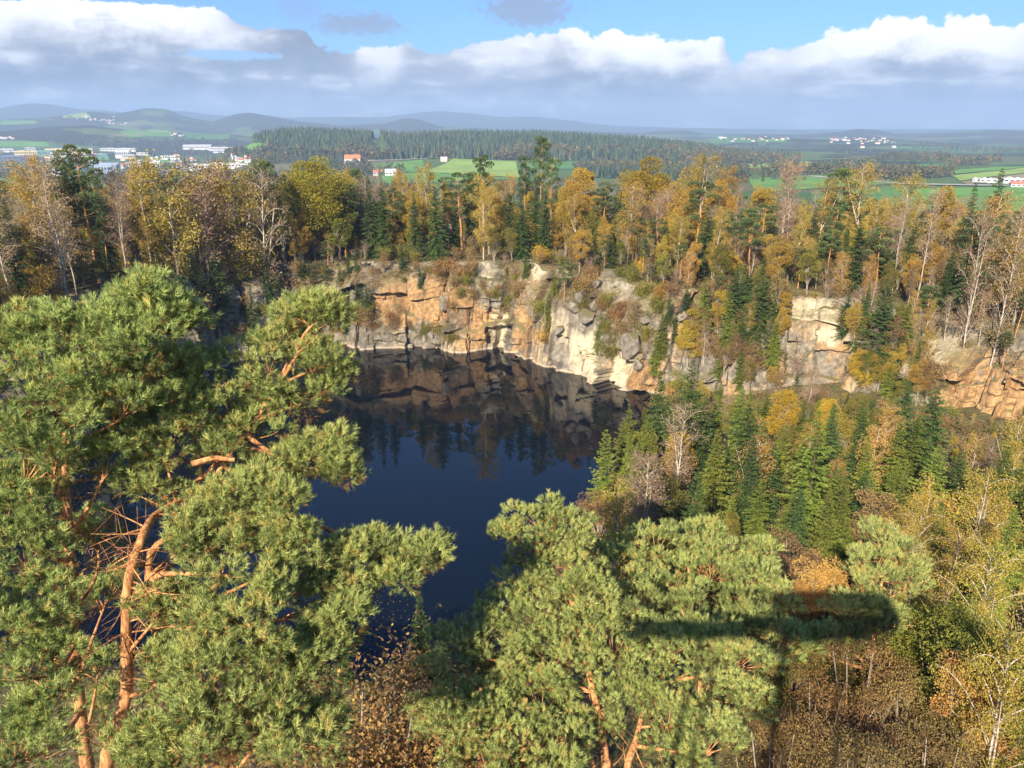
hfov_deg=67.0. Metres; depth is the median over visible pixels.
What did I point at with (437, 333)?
shrub
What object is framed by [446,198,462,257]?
spruce tree
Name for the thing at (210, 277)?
spruce tree
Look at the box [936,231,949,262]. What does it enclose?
birch tree
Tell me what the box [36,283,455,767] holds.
pine tree
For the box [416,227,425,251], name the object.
broadleaf tree
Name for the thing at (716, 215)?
birch tree
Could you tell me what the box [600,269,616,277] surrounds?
boulder
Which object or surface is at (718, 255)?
broadleaf tree
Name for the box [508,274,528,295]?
shrub
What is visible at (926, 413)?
shrub
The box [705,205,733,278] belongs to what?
birch tree
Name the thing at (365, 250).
shrub
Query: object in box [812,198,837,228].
pine tree
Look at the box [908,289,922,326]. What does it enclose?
birch tree
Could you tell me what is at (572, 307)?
boulder
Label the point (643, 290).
shrub
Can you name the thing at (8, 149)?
industrial hall
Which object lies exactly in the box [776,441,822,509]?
spruce tree
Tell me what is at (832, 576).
maple tree
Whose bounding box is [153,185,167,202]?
pine tree
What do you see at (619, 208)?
spruce tree
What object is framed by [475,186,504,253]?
broadleaf tree
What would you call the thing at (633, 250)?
broadleaf tree
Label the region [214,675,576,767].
shrub
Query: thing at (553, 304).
shrub
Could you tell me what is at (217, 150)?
industrial hall
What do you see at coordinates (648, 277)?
birch tree
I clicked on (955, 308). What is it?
spruce tree
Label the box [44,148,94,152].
industrial hall
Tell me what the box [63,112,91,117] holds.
meadow
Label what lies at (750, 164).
meadow
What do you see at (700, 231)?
birch tree
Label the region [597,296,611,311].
shrub
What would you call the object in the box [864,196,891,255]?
birch tree
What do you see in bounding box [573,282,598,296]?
shrub
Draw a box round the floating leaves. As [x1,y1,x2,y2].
[305,585,407,657]
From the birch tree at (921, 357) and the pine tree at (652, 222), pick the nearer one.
the birch tree at (921, 357)
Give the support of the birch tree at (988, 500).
on the ground
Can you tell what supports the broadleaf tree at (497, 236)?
on the ground
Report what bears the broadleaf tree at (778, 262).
on the quarry cliff
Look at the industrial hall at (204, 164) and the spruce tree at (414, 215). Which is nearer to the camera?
the spruce tree at (414, 215)
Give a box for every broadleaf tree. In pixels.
[0,241,29,279]
[0,278,32,316]
[0,280,5,306]
[7,260,33,287]
[12,224,36,288]
[20,263,71,309]
[22,237,58,280]
[60,216,94,241]
[70,249,88,286]
[91,257,106,289]
[111,210,146,263]
[124,216,143,263]
[147,206,169,263]
[148,191,177,231]
[164,232,176,264]
[173,211,189,261]
[177,201,198,254]
[194,288,201,328]
[216,183,235,231]
[228,258,252,312]
[231,212,252,249]
[237,181,256,209]
[246,192,271,237]
[248,205,265,250]
[253,220,265,260]
[263,178,297,263]
[267,211,287,259]
[286,204,312,257]
[286,219,303,262]
[287,209,316,262]
[308,235,320,260]
[321,223,335,258]
[324,206,356,258]
[327,245,334,262]
[331,318,340,335]
[340,195,360,250]
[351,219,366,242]
[352,233,361,254]
[367,203,386,228]
[373,221,381,244]
[376,219,396,246]
[379,252,388,273]
[384,195,400,228]
[387,228,404,255]
[396,184,431,247]
[399,196,429,238]
[406,194,425,229]
[406,226,417,254]
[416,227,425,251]
[421,229,431,254]
[438,181,455,227]
[440,205,454,245]
[457,183,481,235]
[459,221,467,245]
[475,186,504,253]
[488,225,501,260]
[500,201,522,240]
[502,227,519,259]
[521,191,538,231]
[524,225,539,249]
[543,200,557,246]
[550,186,580,257]
[550,228,561,251]
[555,179,594,250]
[565,167,599,215]
[565,240,576,268]
[569,235,588,260]
[572,229,589,273]
[574,488,613,549]
[579,210,602,246]
[582,205,596,224]
[584,234,593,258]
[589,496,611,538]
[595,216,613,248]
[595,221,612,257]
[597,206,611,236]
[611,214,628,244]
[613,239,625,267]
[623,298,642,331]
[627,425,663,481]
[630,240,635,259]
[640,238,655,270]
[641,238,656,264]
[643,326,649,342]
[645,187,679,243]
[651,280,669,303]
[652,476,689,531]
[654,252,673,280]
[655,235,668,263]
[657,191,698,261]
[660,213,687,267]
[661,431,698,488]
[662,371,692,417]
[663,167,705,251]
[667,443,694,507]
[675,320,700,369]
[679,388,700,424]
[681,307,700,342]
[686,241,702,285]
[687,304,696,327]
[687,500,708,534]
[689,210,707,254]
[692,306,708,341]
[694,336,703,366]
[695,379,710,412]
[695,536,721,583]
[699,568,742,634]
[700,309,712,332]
[702,179,737,243]
[704,281,720,308]
[705,241,724,277]
[709,243,735,279]
[711,290,728,330]
[711,303,722,330]
[717,704,850,767]
[718,403,736,445]
[718,510,741,556]
[720,251,736,280]
[720,346,732,375]
[721,274,737,308]
[722,399,760,442]
[726,300,739,318]
[727,320,735,335]
[727,328,740,349]
[727,333,744,365]
[728,232,751,275]
[732,255,743,276]
[733,240,747,264]
[735,263,744,285]
[739,355,758,385]
[741,661,902,767]
[743,358,755,386]
[744,187,778,255]
[746,274,760,296]
[747,615,842,766]
[750,233,774,263]
[756,528,822,649]
[764,235,793,289]
[765,388,802,443]
[766,269,789,317]
[766,366,777,387]
[773,424,798,470]
[775,307,791,344]
[777,232,798,282]
[777,620,937,767]
[778,291,793,321]
[780,718,918,767]
[789,249,800,276]
[791,205,812,245]
[795,611,882,749]
[796,234,818,260]
[796,248,820,294]
[800,394,815,423]
[804,241,818,254]
[813,259,821,288]
[813,400,823,422]
[814,398,841,435]
[821,258,833,287]
[824,412,863,474]
[830,229,850,269]
[832,213,856,251]
[840,260,852,278]
[844,302,864,341]
[844,391,869,426]
[846,486,899,551]
[846,662,978,767]
[847,216,869,271]
[847,353,861,378]
[851,593,935,748]
[853,560,888,615]
[854,348,867,385]
[859,349,875,390]
[861,407,883,444]
[863,720,986,767]
[865,499,907,555]
[868,599,1018,729]
[870,345,896,391]
[873,354,894,387]
[877,262,899,290]
[878,255,892,278]
[880,316,910,352]
[887,343,908,381]
[888,376,912,404]
[890,250,908,292]
[892,304,907,324]
[898,625,1023,767]
[898,672,1023,767]
[901,257,922,301]
[901,264,921,306]
[904,234,946,296]
[907,359,934,405]
[915,360,940,404]
[923,185,970,254]
[924,261,946,289]
[930,245,963,286]
[941,252,962,286]
[948,268,970,291]
[950,437,957,447]
[951,449,959,464]
[968,255,985,283]
[974,458,987,478]
[975,420,982,428]
[977,235,1023,316]
[988,426,997,434]
[1005,285,1022,317]
[1007,255,1023,324]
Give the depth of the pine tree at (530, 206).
208.33 m
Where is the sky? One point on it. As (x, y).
(729, 64)
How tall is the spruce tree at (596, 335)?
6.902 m
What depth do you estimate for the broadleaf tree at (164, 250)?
173.29 m
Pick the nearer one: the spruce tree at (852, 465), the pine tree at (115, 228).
the spruce tree at (852, 465)
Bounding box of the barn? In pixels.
[440,156,447,161]
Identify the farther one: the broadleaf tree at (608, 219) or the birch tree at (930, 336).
the broadleaf tree at (608, 219)
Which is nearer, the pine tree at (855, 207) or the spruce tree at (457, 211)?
the pine tree at (855, 207)
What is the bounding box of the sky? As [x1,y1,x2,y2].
[0,0,1023,129]
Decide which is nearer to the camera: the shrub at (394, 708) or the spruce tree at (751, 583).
the shrub at (394, 708)
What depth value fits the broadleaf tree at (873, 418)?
105.75 m
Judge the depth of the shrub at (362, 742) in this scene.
26.88 m
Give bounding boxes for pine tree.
[0,180,16,212]
[0,261,226,767]
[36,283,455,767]
[37,159,97,278]
[50,175,94,260]
[53,143,108,282]
[67,191,96,253]
[88,556,379,767]
[89,196,117,272]
[106,214,128,264]
[130,186,154,256]
[143,220,161,267]
[152,197,176,256]
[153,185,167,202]
[169,274,187,288]
[221,296,234,326]
[229,178,239,200]
[232,186,253,212]
[237,211,254,248]
[246,159,278,258]
[268,272,282,300]
[313,263,332,286]
[320,239,333,256]
[334,184,359,256]
[341,167,368,196]
[382,189,405,233]
[397,488,789,767]
[438,172,481,249]
[466,154,495,249]
[468,172,489,225]
[517,155,531,235]
[522,180,544,207]
[524,201,543,244]
[530,135,552,242]
[540,158,561,251]
[557,261,572,300]
[565,513,824,742]
[568,264,578,279]
[592,182,619,225]
[598,234,611,264]
[622,186,640,245]
[626,216,647,265]
[638,237,648,276]
[646,217,668,244]
[646,265,655,292]
[675,244,688,278]
[683,180,723,255]
[696,252,705,278]
[710,215,734,240]
[714,276,727,302]
[718,210,737,239]
[732,208,759,250]
[737,216,765,283]
[738,195,752,219]
[746,203,782,254]
[791,248,806,288]
[800,513,937,727]
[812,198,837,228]
[816,242,829,260]
[818,229,846,285]
[821,206,846,243]
[824,167,858,217]
[845,192,862,223]
[860,197,881,232]
[861,227,899,291]
[906,245,924,296]
[917,285,943,321]
[918,209,942,236]
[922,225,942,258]
[923,196,950,224]
[956,214,993,268]
[956,231,981,254]
[974,242,995,296]
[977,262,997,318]
[985,214,1021,254]
[998,331,1014,368]
[1013,287,1023,340]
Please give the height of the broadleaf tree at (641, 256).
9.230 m
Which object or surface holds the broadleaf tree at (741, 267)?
on the ground
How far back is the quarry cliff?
164.91 m
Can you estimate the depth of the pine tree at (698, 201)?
178.33 m
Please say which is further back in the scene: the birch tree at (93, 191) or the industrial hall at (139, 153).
the industrial hall at (139, 153)
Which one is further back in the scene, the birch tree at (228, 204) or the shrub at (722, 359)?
the birch tree at (228, 204)
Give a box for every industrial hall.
[0,148,14,152]
[0,155,38,161]
[14,150,39,154]
[24,147,36,149]
[37,150,52,156]
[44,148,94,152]
[94,163,119,173]
[97,153,108,157]
[100,148,136,151]
[114,149,130,157]
[121,154,135,158]
[136,152,148,154]
[160,155,176,159]
[182,144,211,149]
[189,163,208,170]
[209,147,231,150]
[213,149,223,152]
[226,163,248,168]
[971,177,979,181]
[978,177,997,182]
[1000,177,1023,182]
[1009,180,1023,186]
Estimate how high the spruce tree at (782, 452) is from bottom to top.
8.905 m
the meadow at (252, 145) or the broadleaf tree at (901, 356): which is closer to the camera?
the broadleaf tree at (901, 356)
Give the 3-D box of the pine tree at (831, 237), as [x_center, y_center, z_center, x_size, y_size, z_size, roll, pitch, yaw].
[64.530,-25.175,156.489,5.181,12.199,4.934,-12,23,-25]
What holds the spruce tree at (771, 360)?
on the quarry cliff
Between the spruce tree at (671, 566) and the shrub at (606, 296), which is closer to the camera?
the spruce tree at (671, 566)
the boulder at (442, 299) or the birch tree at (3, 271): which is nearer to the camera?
the birch tree at (3, 271)
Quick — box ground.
[0,103,1023,767]
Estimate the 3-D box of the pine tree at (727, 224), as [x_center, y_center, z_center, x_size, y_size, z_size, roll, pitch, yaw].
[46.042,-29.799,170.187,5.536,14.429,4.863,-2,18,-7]
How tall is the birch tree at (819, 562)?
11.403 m
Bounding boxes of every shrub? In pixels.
[180,262,208,278]
[181,600,527,767]
[187,594,566,767]
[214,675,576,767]
[218,235,272,278]
[225,320,249,340]
[235,288,265,314]
[243,242,277,275]
[251,716,478,767]
[256,300,276,317]
[258,616,541,767]
[266,248,288,263]
[271,236,281,253]
[273,266,319,312]
[277,275,286,290]
[286,258,302,277]
[304,245,312,256]
[306,635,492,767]
[313,264,328,276]
[323,646,506,767]
[345,671,403,729]
[346,294,379,330]
[349,606,454,766]
[354,305,384,333]
[355,239,363,256]
[356,303,378,319]
[361,239,371,259]
[366,264,379,276]
[368,320,383,329]
[376,244,392,260]
[381,306,402,321]
[387,314,402,329]
[389,642,428,680]
[394,241,419,259]
[401,319,412,329]
[409,249,421,261]
[411,258,421,270]
[421,265,432,275]
[423,322,433,333]
[424,263,445,277]
[429,257,455,272]
[430,324,441,334]
[439,330,459,344]
[441,258,461,273]
[443,300,457,309]
[445,271,460,287]
[448,246,463,259]
[448,269,459,275]
[449,665,499,715]
[451,663,473,682]
[454,285,467,299]
[455,261,475,275]
[458,274,471,285]
[462,652,497,681]
[463,235,477,253]
[463,245,476,259]
[464,259,477,270]
[467,269,476,275]
[469,287,480,300]
[477,279,487,289]
[479,282,494,301]
[488,287,501,298]
[501,250,511,266]
[501,304,511,314]
[502,292,512,306]
[503,279,511,293]
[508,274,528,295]
[509,285,518,298]
[510,274,520,281]
[517,263,530,277]
[528,296,551,317]
[531,243,550,263]
[531,329,548,343]
[533,286,545,300]
[536,248,545,263]
[542,319,555,332]
[547,249,563,261]
[548,294,560,306]
[553,247,563,262]
[557,255,568,265]
[567,255,589,270]
[567,269,604,289]
[568,289,595,309]
[570,276,589,291]
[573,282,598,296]
[576,282,590,298]
[579,264,598,277]
[582,253,597,267]
[583,254,598,269]
[583,584,609,602]
[584,263,599,278]
[594,292,612,312]
[597,289,619,306]
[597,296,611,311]
[597,341,621,361]
[598,318,613,333]
[601,304,619,320]
[608,307,626,321]
[609,265,626,276]
[610,316,631,337]
[612,299,629,310]
[612,300,630,316]
[621,295,638,311]
[624,264,644,282]
[625,260,636,268]
[629,277,659,299]
[634,257,646,273]
[636,322,654,342]
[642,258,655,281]
[644,292,675,316]
[650,254,659,272]
[660,265,678,280]
[663,272,685,298]
[671,267,684,284]
[674,255,689,278]
[697,278,729,298]
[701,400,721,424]
[705,336,721,358]
[707,329,723,345]
[715,344,746,367]
[720,325,744,342]
[727,307,747,322]
[727,388,746,403]
[735,320,753,339]
[736,332,763,362]
[741,273,773,291]
[744,257,763,273]
[744,258,762,276]
[744,308,774,334]
[750,264,783,287]
[750,345,765,358]
[752,346,777,373]
[764,367,792,388]
[785,259,797,282]
[785,351,805,378]
[788,260,823,286]
[817,387,830,397]
[819,271,838,298]
[822,395,843,402]
[826,276,857,300]
[830,261,841,282]
[838,309,871,334]
[842,309,875,335]
[852,368,877,391]
[870,363,902,394]
[885,397,895,409]
[905,338,927,355]
[907,314,931,340]
[916,407,930,419]
[919,352,957,383]
[920,278,942,307]
[937,414,959,428]
[946,405,963,418]
[958,420,974,435]
[977,320,1015,349]
[996,438,1012,453]
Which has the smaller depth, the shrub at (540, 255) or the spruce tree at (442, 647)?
the spruce tree at (442, 647)
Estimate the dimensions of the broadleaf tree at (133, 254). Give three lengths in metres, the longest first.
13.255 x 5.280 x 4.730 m
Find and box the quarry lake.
[0,344,676,678]
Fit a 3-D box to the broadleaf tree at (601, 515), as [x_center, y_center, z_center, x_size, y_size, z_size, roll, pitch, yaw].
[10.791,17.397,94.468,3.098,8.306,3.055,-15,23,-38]
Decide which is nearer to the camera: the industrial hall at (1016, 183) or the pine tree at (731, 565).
the pine tree at (731, 565)
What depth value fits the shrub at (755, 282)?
153.57 m
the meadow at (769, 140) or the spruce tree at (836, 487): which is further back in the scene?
the meadow at (769, 140)
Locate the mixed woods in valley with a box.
[0,135,1023,225]
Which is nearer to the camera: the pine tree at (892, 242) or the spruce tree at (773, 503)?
the spruce tree at (773, 503)
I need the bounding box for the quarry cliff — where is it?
[0,259,1023,486]
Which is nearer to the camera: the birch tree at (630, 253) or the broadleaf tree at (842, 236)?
the broadleaf tree at (842, 236)
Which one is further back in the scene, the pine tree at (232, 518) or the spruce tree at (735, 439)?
the spruce tree at (735, 439)
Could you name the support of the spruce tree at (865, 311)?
on the quarry cliff
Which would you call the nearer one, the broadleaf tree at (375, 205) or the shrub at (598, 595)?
the shrub at (598, 595)
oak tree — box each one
[279,155,357,257]
[615,155,672,248]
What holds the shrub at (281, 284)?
on the quarry cliff
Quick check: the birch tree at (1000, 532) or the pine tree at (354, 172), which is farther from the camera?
the pine tree at (354, 172)
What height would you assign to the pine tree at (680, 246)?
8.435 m
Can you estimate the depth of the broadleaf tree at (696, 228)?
184.94 m
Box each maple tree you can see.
[752,576,833,754]
[764,553,856,697]
[886,648,1023,767]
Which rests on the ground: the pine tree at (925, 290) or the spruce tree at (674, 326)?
the pine tree at (925, 290)
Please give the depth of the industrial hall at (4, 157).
2857.95 m
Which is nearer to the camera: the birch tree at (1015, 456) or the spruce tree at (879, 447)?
the birch tree at (1015, 456)
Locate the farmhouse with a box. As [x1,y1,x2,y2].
[344,153,360,163]
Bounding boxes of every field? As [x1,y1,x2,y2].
[110,133,143,135]
[748,174,890,190]
[811,185,912,208]
[907,187,1023,211]
[962,174,1023,183]
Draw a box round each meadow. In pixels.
[0,120,36,124]
[0,140,49,146]
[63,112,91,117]
[118,130,175,136]
[144,159,177,162]
[147,130,170,133]
[183,133,234,139]
[245,142,261,150]
[373,160,424,172]
[382,172,517,184]
[429,159,518,176]
[526,161,573,168]
[709,136,751,143]
[746,161,822,168]
[748,139,787,141]
[888,163,946,171]
[898,146,943,149]
[952,167,1023,180]
[955,166,1023,173]
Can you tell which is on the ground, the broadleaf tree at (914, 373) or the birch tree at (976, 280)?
the birch tree at (976, 280)
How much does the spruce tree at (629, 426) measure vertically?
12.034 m
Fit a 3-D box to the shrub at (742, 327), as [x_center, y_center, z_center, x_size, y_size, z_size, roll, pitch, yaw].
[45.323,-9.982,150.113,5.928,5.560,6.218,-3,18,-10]
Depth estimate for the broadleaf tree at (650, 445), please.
104.98 m
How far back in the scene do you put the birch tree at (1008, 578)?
45.78 m
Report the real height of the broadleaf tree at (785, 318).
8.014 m
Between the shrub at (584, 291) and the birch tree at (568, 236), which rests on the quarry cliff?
the shrub at (584, 291)
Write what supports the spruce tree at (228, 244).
on the quarry cliff
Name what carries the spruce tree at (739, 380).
on the ground
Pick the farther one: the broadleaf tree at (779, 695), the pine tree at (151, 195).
the pine tree at (151, 195)
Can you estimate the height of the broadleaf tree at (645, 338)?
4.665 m
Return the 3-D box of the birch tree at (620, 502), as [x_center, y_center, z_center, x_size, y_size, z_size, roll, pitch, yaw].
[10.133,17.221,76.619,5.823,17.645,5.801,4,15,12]
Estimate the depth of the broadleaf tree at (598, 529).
89.31 m
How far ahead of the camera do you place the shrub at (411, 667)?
49.35 m
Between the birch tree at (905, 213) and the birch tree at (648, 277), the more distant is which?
the birch tree at (648, 277)
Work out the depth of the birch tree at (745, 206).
203.76 m
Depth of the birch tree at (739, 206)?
195.46 m
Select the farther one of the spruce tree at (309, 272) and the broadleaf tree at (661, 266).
the spruce tree at (309, 272)
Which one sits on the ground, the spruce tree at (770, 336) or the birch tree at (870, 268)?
the birch tree at (870, 268)
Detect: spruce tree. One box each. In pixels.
[0,201,33,296]
[50,153,94,282]
[86,198,100,251]
[88,238,108,276]
[89,186,126,270]
[97,236,106,265]
[130,192,165,260]
[150,258,160,293]
[172,168,187,225]
[187,249,199,285]
[196,272,217,318]
[207,248,234,311]
[208,254,216,285]
[215,322,219,338]
[225,220,233,256]
[244,285,260,346]
[260,255,277,302]
[295,253,306,285]
[305,260,315,283]
[329,643,354,685]
[336,268,345,301]
[340,192,365,249]
[341,301,350,335]
[344,288,351,315]
[345,252,351,274]
[350,284,361,322]
[352,250,359,272]
[356,176,381,258]
[360,282,375,321]
[373,183,395,255]
[386,178,402,236]
[388,193,406,246]
[396,245,407,273]
[406,193,425,253]
[406,591,434,681]
[415,267,424,289]
[417,187,453,263]
[432,640,452,680]
[439,187,449,246]
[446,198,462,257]
[450,182,461,242]
[458,177,476,243]
[468,193,482,243]
[497,190,520,258]
[513,194,531,260]
[513,195,526,243]
[521,255,529,279]
[524,189,550,258]
[537,192,553,257]
[544,293,551,320]
[549,274,559,302]
[586,430,617,515]
[589,223,601,269]
[590,514,629,592]
[591,325,600,354]
[599,227,618,271]
[608,188,619,237]
[608,419,630,489]
[609,446,636,523]
[611,403,638,470]
[612,193,623,241]
[612,433,642,509]
[612,433,656,529]
[614,206,628,259]
[633,461,677,547]
[637,409,645,431]
[637,516,659,586]
[643,369,673,478]
[646,331,660,378]
[652,313,668,360]
[654,522,681,613]
[655,219,669,270]
[657,392,679,479]
[658,359,709,484]
[663,297,672,325]
[663,466,712,585]
[667,312,678,342]
[680,284,692,322]
[688,396,715,488]
[689,221,708,278]
[693,208,717,279]
[694,278,713,338]
[695,429,733,529]
[705,383,726,433]
[708,339,725,381]
[710,379,719,405]
[717,264,748,328]
[717,584,756,650]
[718,290,736,346]
[719,405,771,523]
[720,399,744,474]
[722,388,749,483]
[722,441,740,496]
[724,432,768,543]
[724,496,738,546]
[731,348,746,391]
[734,318,747,358]
[737,260,752,317]
[738,479,777,559]
[739,269,778,348]
[743,562,758,634]
[745,328,752,356]
[748,389,754,405]
[749,440,787,528]
[753,399,767,447]
[753,555,790,650]
[755,539,789,637]
[757,254,771,294]
[757,397,765,437]
[759,398,769,431]
[760,318,778,358]
[760,320,782,371]
[764,219,774,264]
[768,282,779,320]
[770,229,780,263]
[771,409,838,543]
[771,492,800,555]
[772,428,791,484]
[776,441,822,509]
[777,254,787,290]
[780,479,812,577]
[784,207,793,244]
[787,400,810,460]
[796,404,820,470]
[799,207,823,261]
[800,489,841,595]
[803,467,859,557]
[812,404,849,499]
[816,240,824,273]
[816,403,839,466]
[818,227,828,266]
[820,483,853,569]
[821,462,840,511]
[822,226,843,280]
[825,559,843,616]
[829,517,857,588]
[831,290,853,339]
[836,214,868,290]
[841,217,850,260]
[841,408,869,491]
[842,295,868,352]
[844,396,872,458]
[844,470,881,560]
[845,436,880,519]
[846,280,905,382]
[850,561,865,620]
[854,283,872,347]
[858,554,892,636]
[859,421,885,473]
[860,222,895,290]
[865,465,901,534]
[868,308,877,339]
[868,399,879,417]
[874,420,912,503]
[877,362,895,398]
[879,298,894,347]
[883,467,912,518]
[884,255,899,291]
[884,343,899,394]
[884,386,957,491]
[887,417,927,495]
[888,325,905,372]
[888,379,919,456]
[890,301,916,354]
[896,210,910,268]
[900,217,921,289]
[904,445,957,543]
[908,340,921,368]
[908,503,952,612]
[908,519,957,657]
[919,363,933,399]
[936,248,957,304]
[936,276,949,311]
[937,453,969,518]
[945,238,978,314]
[946,448,969,527]
[946,469,986,558]
[948,540,980,624]
[953,271,969,310]
[962,183,979,263]
[964,445,1023,547]
[970,441,981,466]
[971,290,986,315]
[972,168,1008,260]
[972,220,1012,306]
[983,278,1004,312]
[987,538,1017,619]
[988,519,1023,616]
[1000,464,1023,532]
[1011,503,1023,594]
[1012,461,1023,515]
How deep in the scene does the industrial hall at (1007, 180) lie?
1141.30 m
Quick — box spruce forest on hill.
[232,125,800,162]
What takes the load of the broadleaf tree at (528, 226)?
on the ground
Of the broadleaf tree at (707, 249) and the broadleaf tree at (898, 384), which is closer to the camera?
the broadleaf tree at (898, 384)
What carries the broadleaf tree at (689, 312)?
on the quarry cliff
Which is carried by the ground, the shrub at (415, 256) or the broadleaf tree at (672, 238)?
the broadleaf tree at (672, 238)
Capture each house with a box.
[373,170,382,175]
[385,169,396,175]
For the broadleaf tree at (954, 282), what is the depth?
140.03 m
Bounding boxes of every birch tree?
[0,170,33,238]
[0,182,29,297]
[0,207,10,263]
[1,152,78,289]
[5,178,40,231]
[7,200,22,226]
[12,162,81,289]
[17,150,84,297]
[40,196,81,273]
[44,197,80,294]
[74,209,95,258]
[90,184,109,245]
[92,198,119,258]
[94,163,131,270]
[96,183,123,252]
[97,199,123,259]
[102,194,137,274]
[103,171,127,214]
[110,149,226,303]
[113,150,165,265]
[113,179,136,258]
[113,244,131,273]
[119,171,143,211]
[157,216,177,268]
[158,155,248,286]
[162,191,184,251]
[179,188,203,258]
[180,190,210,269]
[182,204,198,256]
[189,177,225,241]
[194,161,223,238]
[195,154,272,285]
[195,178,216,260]
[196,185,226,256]
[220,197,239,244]
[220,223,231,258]
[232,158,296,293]
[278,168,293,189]
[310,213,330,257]
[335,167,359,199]
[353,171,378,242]
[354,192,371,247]
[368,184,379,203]
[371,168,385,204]
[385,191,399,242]
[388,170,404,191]
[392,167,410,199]
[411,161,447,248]
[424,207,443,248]
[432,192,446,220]
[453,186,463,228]
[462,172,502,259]
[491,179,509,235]
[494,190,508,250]
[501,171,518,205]
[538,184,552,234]
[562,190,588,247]
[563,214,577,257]
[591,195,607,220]
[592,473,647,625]
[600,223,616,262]
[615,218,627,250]
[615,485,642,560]
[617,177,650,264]
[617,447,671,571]
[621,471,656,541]
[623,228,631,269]
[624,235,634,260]
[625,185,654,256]
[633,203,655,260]
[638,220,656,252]
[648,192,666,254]
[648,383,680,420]
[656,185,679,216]
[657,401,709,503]
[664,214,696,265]
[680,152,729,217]
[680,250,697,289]
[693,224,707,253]
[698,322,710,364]
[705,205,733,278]
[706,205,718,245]
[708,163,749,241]
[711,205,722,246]
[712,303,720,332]
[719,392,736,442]
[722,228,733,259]
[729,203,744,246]
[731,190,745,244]
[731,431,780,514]
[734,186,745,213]
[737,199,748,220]
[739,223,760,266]
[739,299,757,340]
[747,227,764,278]
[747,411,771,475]
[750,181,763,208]
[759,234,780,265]
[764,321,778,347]
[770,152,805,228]
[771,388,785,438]
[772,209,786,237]
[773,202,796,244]
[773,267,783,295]
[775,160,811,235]
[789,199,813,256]
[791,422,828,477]
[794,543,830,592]
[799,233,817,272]
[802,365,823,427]
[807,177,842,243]
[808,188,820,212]
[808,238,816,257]
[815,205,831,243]
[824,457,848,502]
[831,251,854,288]
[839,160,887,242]
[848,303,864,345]
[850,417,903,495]
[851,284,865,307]
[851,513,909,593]
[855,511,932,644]
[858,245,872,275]
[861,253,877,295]
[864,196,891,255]
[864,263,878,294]
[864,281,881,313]
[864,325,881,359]
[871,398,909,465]
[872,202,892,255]
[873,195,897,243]
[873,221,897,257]
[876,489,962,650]
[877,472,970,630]
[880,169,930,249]
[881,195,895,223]
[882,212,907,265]
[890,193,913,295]
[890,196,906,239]
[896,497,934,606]
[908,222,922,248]
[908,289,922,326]
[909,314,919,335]
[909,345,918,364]
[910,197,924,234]
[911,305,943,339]
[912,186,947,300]
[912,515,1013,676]
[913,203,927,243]
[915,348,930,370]
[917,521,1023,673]
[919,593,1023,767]
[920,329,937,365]
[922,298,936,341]
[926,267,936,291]
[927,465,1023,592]
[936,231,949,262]
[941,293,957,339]
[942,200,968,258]
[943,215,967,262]
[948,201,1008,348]
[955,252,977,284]
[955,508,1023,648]
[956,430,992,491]
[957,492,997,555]
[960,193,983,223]
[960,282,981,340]
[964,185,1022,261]
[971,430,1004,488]
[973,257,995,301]
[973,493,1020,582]
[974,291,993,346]
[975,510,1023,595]
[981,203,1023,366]
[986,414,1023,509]
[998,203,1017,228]
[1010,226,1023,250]
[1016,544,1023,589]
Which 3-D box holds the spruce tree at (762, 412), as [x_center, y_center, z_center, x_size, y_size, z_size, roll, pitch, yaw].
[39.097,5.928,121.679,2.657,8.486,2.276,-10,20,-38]
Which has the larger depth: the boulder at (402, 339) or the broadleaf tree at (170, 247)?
the boulder at (402, 339)
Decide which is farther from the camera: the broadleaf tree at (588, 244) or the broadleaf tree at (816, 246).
the broadleaf tree at (588, 244)
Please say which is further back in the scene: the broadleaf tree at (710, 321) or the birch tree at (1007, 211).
the birch tree at (1007, 211)
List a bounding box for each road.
[808,175,901,183]
[903,183,1008,185]
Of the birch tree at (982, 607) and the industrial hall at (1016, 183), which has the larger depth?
the industrial hall at (1016, 183)
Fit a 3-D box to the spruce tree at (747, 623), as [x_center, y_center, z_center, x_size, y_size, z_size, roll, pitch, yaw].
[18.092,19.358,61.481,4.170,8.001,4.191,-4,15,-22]
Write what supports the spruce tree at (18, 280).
on the ground
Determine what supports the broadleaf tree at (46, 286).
on the ground
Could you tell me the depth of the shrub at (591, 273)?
168.37 m
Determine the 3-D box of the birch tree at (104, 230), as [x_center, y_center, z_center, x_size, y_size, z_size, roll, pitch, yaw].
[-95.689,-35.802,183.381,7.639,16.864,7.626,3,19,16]
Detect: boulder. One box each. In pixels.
[397,336,406,342]
[414,337,422,346]
[423,341,434,348]
[431,337,440,347]
[439,294,446,311]
[515,350,522,356]
[554,325,563,335]
[566,301,580,312]
[574,288,587,303]
[578,307,594,323]
[588,300,598,310]
[591,278,602,288]
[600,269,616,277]
[621,332,641,359]
[633,357,643,371]
[639,316,650,323]
[677,310,688,321]
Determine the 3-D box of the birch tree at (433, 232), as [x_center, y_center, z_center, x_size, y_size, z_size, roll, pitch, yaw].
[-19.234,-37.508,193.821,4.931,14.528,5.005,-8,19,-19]
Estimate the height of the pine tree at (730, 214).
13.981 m
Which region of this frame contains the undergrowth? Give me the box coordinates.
[0,228,1023,767]
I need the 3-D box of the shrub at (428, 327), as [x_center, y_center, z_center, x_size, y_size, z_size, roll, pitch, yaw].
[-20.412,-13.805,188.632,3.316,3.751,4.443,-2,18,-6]

